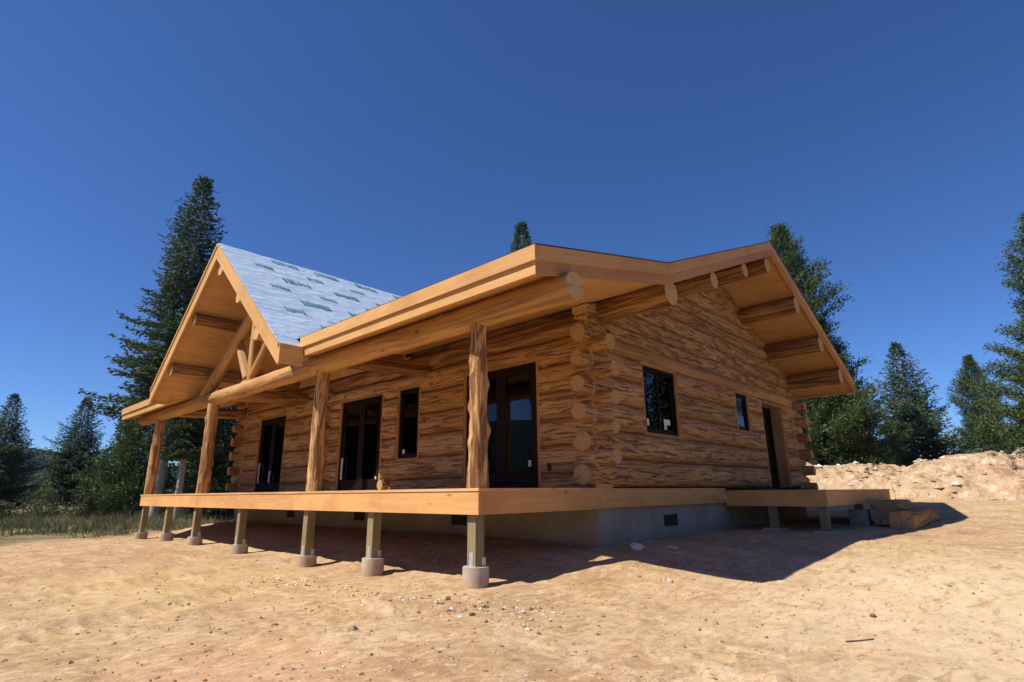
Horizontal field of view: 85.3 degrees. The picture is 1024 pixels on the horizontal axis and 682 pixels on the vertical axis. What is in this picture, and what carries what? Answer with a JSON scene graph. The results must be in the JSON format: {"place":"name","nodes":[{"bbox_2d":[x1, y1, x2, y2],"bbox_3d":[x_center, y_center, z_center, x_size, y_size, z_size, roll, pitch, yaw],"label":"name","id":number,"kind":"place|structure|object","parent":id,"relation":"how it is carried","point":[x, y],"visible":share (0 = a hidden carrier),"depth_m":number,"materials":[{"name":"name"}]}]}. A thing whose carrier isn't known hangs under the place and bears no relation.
{"place":"outdoors","nodes":[
{"label":"outdoors","id":0,"kind":"place"},
{"bbox_2d":[4,447,922,485],"bbox_3d":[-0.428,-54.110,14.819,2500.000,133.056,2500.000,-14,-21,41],"label":"hills","id":1,"kind":"structure","parent":0,"point":[38,457],"depth_m":632.32,"materials":[{"name":"green plant"}]},
{"bbox_2d":[0,500,1023,681],"bbox_3d":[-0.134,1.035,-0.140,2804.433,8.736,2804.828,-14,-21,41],"label":"ground","id":2,"kind":"structure","parent":0,"point":[1004,600],"depth_m":5.34,"materials":[{"name":"brown gravel"}]},
{"bbox_2d":[0,500,20,519],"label":"shrub","id":3,"kind":"object","parent":2,"relation":"on","point":[4,507],"visible":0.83,"depth_m":24.86,"materials":[{"name":"green plant"}]},
{"bbox_2d":[0,393,64,510],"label":"fir tree","id":4,"kind":"object","parent":2,"relation":"on","point":[11,489],"visible":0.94,"depth_m":32.97,"materials":[{"name":"green plant"}]},
{"bbox_2d":[9,486,67,519],"bbox_3d":[-23.188,7.956,27.259,2.237,1.734,2.360,9,-18,-32],"label":"shrub","id":5,"kind":"object","parent":2,"relation":"on","point":[42,494],"visible":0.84,"depth_m":27.20,"materials":[{"name":"green plant"}]},
{"bbox_2d":[23,396,108,511],"bbox_3d":[-30.586,8.034,38.947,6.976,8.490,5.047,-6,-16,18],"label":"fir tree","id":6,"kind":"object","parent":2,"relation":"on","point":[73,455],"visible":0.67,"depth_m":38.23,"materials":[{"name":"green plant"}]},
{"bbox_2d":[60,493,113,519],"bbox_3d":[-20.814,8.237,27.490,2.256,1.417,2.162,8,-18,-30],"label":"shrub","id":7,"kind":"object","parent":2,"relation":"on","point":[89,509],"visible":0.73,"depth_m":27.07,"materials":[{"name":"green plant"}]},
{"bbox_2d":[74,415,145,513],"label":"fir tree","id":8,"kind":"object","parent":2,"relation":"on","point":[107,453],"visible":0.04,"depth_m":35.79,"materials":[{"name":"green plant"}]},
{"bbox_2d":[0,506,233,537],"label":"grass","id":9,"kind":"structure","parent":2,"relation":"on","point":[126,522],"depth_m":18.96,"materials":[{"name":"green plant"}]},
{"bbox_2d":[61,389,186,515],"bbox_3d":[-19.432,5.814,29.046,4.472,7.516,5.879,-8,-17,26],"label":"pine tree","id":10,"kind":"object","parent":2,"relation":"on","point":[128,468],"visible":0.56,"depth_m":27.98,"materials":[{"name":"green plant"}]},
{"bbox_2d":[136,506,165,517],"bbox_3d":[-17.321,8.342,27.611,1.846,1.159,1.769,-10,-18,30],"label":"shrub","id":11,"kind":"object","parent":2,"relation":"on","point":[163,509],"visible":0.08,"depth_m":27.29,"materials":[{"name":"green plant"}]},
{"bbox_2d":[77,174,228,519],"bbox_3d":[-15.704,-0.138,26.514,6.997,17.600,5.327,1,-15,-7],"label":"fir tree","id":12,"kind":"object","parent":2,"relation":"on","point":[144,377],"visible":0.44,"depth_m":26.05,"materials":[{"name":"green plant"}]},
{"bbox_2d":[143,362,226,520],"bbox_3d":[-13.254,2.702,23.076,2.983,9.856,3.918,9,-18,-30],"label":"fir tree","id":13,"kind":"object","parent":2,"relation":"on","point":[186,435],"visible":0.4,"depth_m":22.07,"materials":[{"name":"green plant"}]},
{"bbox_2d":[164,421,225,512],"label":"fir tree","id":14,"kind":"object","parent":2,"relation":"on","point":[188,463],"depth_m":34.35,"materials":[{"name":"green plant"}]},
{"bbox_2d":[165,406,237,514],"bbox_3d":[-15.213,5.612,29.323,5.844,8.004,4.529,-7,-17,23],"label":"fir tree","id":15,"kind":"object","parent":2,"relation":"on","point":[174,488],"visible":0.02,"depth_m":28.30,"materials":[{"name":"green plant"}]},
{"bbox_2d":[171,405,238,521],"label":"fir tree","id":16,"kind":"object","parent":2,"relation":"on","point":[219,479],"visible":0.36,"depth_m":25.05,"materials":[{"name":"green plant"}]},
{"bbox_2d":[347,625,357,630],"bbox_3d":[-1.293,2.351,4.536,0.073,0.066,0.109,-2,-21,33],"label":"rock","id":17,"kind":"object","parent":2,"relation":"on","point":[352,628],"visible":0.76,"depth_m":4.52,"materials":[{"name":"beige stone"}]},
{"bbox_2d":[242,576,582,653],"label":"gravel","id":18,"kind":"structure","parent":2,"relation":"on","point":[487,621],"depth_m":5.42,"materials":[{"name":"grey gravel"}]},
{"bbox_2d":[441,596,450,599],"bbox_3d":[-0.699,2.710,5.846,0.115,0.053,0.136,-4,-25,-11],"label":"rock","id":19,"kind":"object","parent":2,"relation":"on","point":[446,598],"visible":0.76,"depth_m":5.81,"materials":[{"name":"beige stone"}]},
{"bbox_2d":[121,241,890,588],"bbox_3d":[-0.984,2.275,15.992,17.445,6.821,14.395,-14,-21,41],"label":"log cabin","id":20,"kind":"object","parent":2,"relation":"on","point":[547,393],"visible":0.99,"depth_m":10.67,"materials":[{"name":"wood"}]},
{"bbox_2d":[255,416,285,491],"bbox_3d":[-6.907,3.276,16.013,1.606,2.101,0.140,-14,-21,41],"label":"french door","id":21,"kind":"structure","parent":20,"relation":"in","point":[273,430],"depth_m":16.04,"materials":[{"name":"black glass"}]},
{"bbox_2d":[337,395,381,490],"bbox_3d":[-3.501,2.398,12.926,1.706,2.101,0.140,-14,-21,41],"label":"french door","id":22,"kind":"structure","parent":20,"relation":"in","point":[361,421],"depth_m":12.93,"materials":[{"name":"black glass"}]},
{"bbox_2d":[398,387,418,458],"bbox_3d":[-2.140,1.739,11.788,0.676,1.458,0.120,-14,-21,41],"label":"window","id":23,"kind":"structure","parent":20,"relation":"in","point":[409,406],"depth_m":11.81,"materials":[{"name":"black glass"}]},
{"bbox_2d":[466,362,537,487],"bbox_3d":[-0.182,1.542,9.918,1.766,2.101,0.140,-14,-21,41],"label":"french door","id":24,"kind":"structure","parent":20,"relation":"in","point":[511,396],"depth_m":9.73,"materials":[{"name":"black glass"}]},
{"bbox_2d":[642,365,677,435],"bbox_3d":[2.671,1.116,10.196,0.120,1.188,1.166,-14,-21,41],"label":"window","id":25,"kind":"structure","parent":20,"relation":"in","point":[661,418],"depth_m":10.23,"materials":[{"name":"black glass"}]},
{"bbox_2d":[735,393,748,430],"bbox_3d":[5.292,1.662,12.933,0.120,0.848,0.656,-14,-21,41],"label":"window","id":26,"kind":"structure","parent":20,"relation":"in","point":[740,399],"depth_m":13.00,"materials":[{"name":"black glass"}]},
{"bbox_2d":[762,407,779,486],"bbox_3d":[6.465,2.703,14.294,0.120,2.041,1.346,-14,-21,41],"label":"door","id":27,"kind":"structure","parent":20,"relation":"in","point":[766,412],"depth_m":14.60,"materials":[{"name":"black glass"}]},
{"bbox_2d":[508,220,531,253],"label":"fir tree","id":28,"kind":"object","parent":2,"relation":"on","point":[518,242],"visible":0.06,"depth_m":37.96,"materials":[{"name":"green plant"}]},
{"bbox_2d":[629,542,644,550],"bbox_3d":[1.786,2.942,7.916,0.235,0.142,0.277,0,-15,-2],"label":"rock","id":29,"kind":"object","parent":2,"relation":"on","point":[636,546],"visible":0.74,"depth_m":7.82,"materials":[{"name":"grey stone"}]},
{"bbox_2d":[664,545,677,549],"bbox_3d":[2.311,3.015,8.090,0.204,0.085,0.207,-2,-15,7],"label":"rock","id":30,"kind":"object","parent":2,"relation":"on","point":[671,547],"visible":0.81,"depth_m":8.01,"materials":[{"name":"grey stone"}]},
{"bbox_2d":[765,219,885,465],"bbox_3d":[16.139,0.677,31.508,7.902,16.614,11.522,-3,-15,8],"label":"pine tree","id":31,"kind":"object","parent":2,"relation":"on","point":[790,257],"visible":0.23,"depth_m":30.14,"materials":[{"name":"green plant"}]},
{"bbox_2d":[797,318,915,465],"bbox_3d":[18.551,3.636,31.747,7.456,10.750,5.113,-2,-15,7],"label":"pine tree","id":32,"kind":"object","parent":2,"relation":"on","point":[898,440],"visible":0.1,"depth_m":30.41,"materials":[{"name":"green plant"}]},
{"bbox_2d":[814,382,901,465],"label":"pine tree","id":33,"kind":"object","parent":2,"relation":"on","point":[872,456],"visible":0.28,"depth_m":28.89,"materials":[{"name":"green plant"}]},
{"bbox_2d":[845,638,873,641],"bbox_3d":[2.584,2.226,4.130,0.244,0.018,0.015,3,-16,-12],"label":"stick","id":34,"kind":"object","parent":2,"relation":"on","point":[859,640],"visible":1,"depth_m":4.12,"materials":[{"name":"brown wood"}]},
{"bbox_2d":[869,499,913,524],"bbox_3d":[8.493,3.789,12.380,0.494,0.492,2.306,-14,-21,41],"label":"log step","id":35,"kind":"object","parent":2,"relation":"on","point":[880,511],"visible":0.69,"depth_m":11.63,"materials":[{"name":"wood"}]},
{"bbox_2d":[889,506,939,529],"bbox_3d":[8.483,3.720,11.661,0.420,0.433,3.355,-14,-21,41],"label":"log step","id":36,"kind":"object","parent":2,"relation":"on","point":[914,518],"visible":0.85,"depth_m":10.60,"materials":[{"name":"brown wood"}]},
{"bbox_2d":[806,450,1023,500],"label":"dirt berm","id":37,"kind":"structure","parent":2,"relation":"on","point":[978,485],"depth_m":18.90,"materials":[{"name":"beige soil"}]},
{"bbox_2d":[869,458,893,468],"bbox_3d":[13.756,4.686,20.762,0.825,0.647,0.508,-14,-21,41],"label":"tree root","id":38,"kind":"object","parent":37,"relation":"on","point":[873,465],"visible":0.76,"depth_m":20.81,"materials":[{"name":"wood"}]},
{"bbox_2d":[814,450,1023,499],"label":"clods","id":39,"kind":"object","parent":37,"relation":"on","point":[955,483],"visible":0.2,"depth_m":19.61,"materials":[{"name":"beige soil"}]},
{"bbox_2d":[994,447,1023,456],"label":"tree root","id":40,"kind":"object","parent":37,"relation":"on","point":[1014,452],"visible":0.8,"depth_m":18.85,"materials":[{"name":"beige wood"}]},
{"bbox_2d":[1002,448,1021,470],"bbox_3d":[16.385,3.862,17.564,0.856,1.017,1.058,-3,-16,10],"label":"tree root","id":41,"kind":"object","parent":37,"relation":"on","point":[1013,468],"visible":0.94,"depth_m":17.90,"materials":[{"name":"brown wood"}]},
{"bbox_2d":[867,341,988,466],"bbox_3d":[26.099,5.119,36.712,6.308,10.613,8.720,3,-16,-14],"label":"spruce tree","id":42,"kind":"object","parent":2,"relation":"on","point":[917,414],"visible":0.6,"depth_m":35.79,"materials":[{"name":"green plant"}]},
{"bbox_2d":[947,437,964,453],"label":"fir tree","id":43,"kind":"object","parent":2,"relation":"on","point":[960,448],"visible":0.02,"depth_m":41.20,"materials":[{"name":"green plant"}]},
{"bbox_2d":[944,354,1016,453],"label":"pine tree","id":44,"kind":"object","parent":2,"relation":"on","point":[969,362],"visible":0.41,"depth_m":46.23,"materials":[{"name":"green plant"}]},
{"bbox_2d":[949,211,1023,446],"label":"pine tree","id":45,"kind":"object","parent":2,"relation":"on","point":[1017,416],"visible":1,"depth_m":30.21,"materials":[{"name":"green plant"}]},
{"bbox_2d":[962,414,1020,454],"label":"pine tree","id":46,"kind":"object","parent":2,"relation":"on","point":[993,442],"visible":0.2,"depth_m":37.27,"materials":[{"name":"green plant"}]},
{"bbox_2d":[1003,402,1023,455],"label":"pine tree","id":47,"kind":"object","parent":2,"relation":"on","point":[1009,452],"visible":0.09,"depth_m":34.55,"materials":[{"name":"green plant"}]},
{"bbox_2d":[0,0,1023,465],"label":"sky","id":48,"kind":"structure","parent":0,"point":[396,147],"materials":[{"name":"blue"}]}
]}

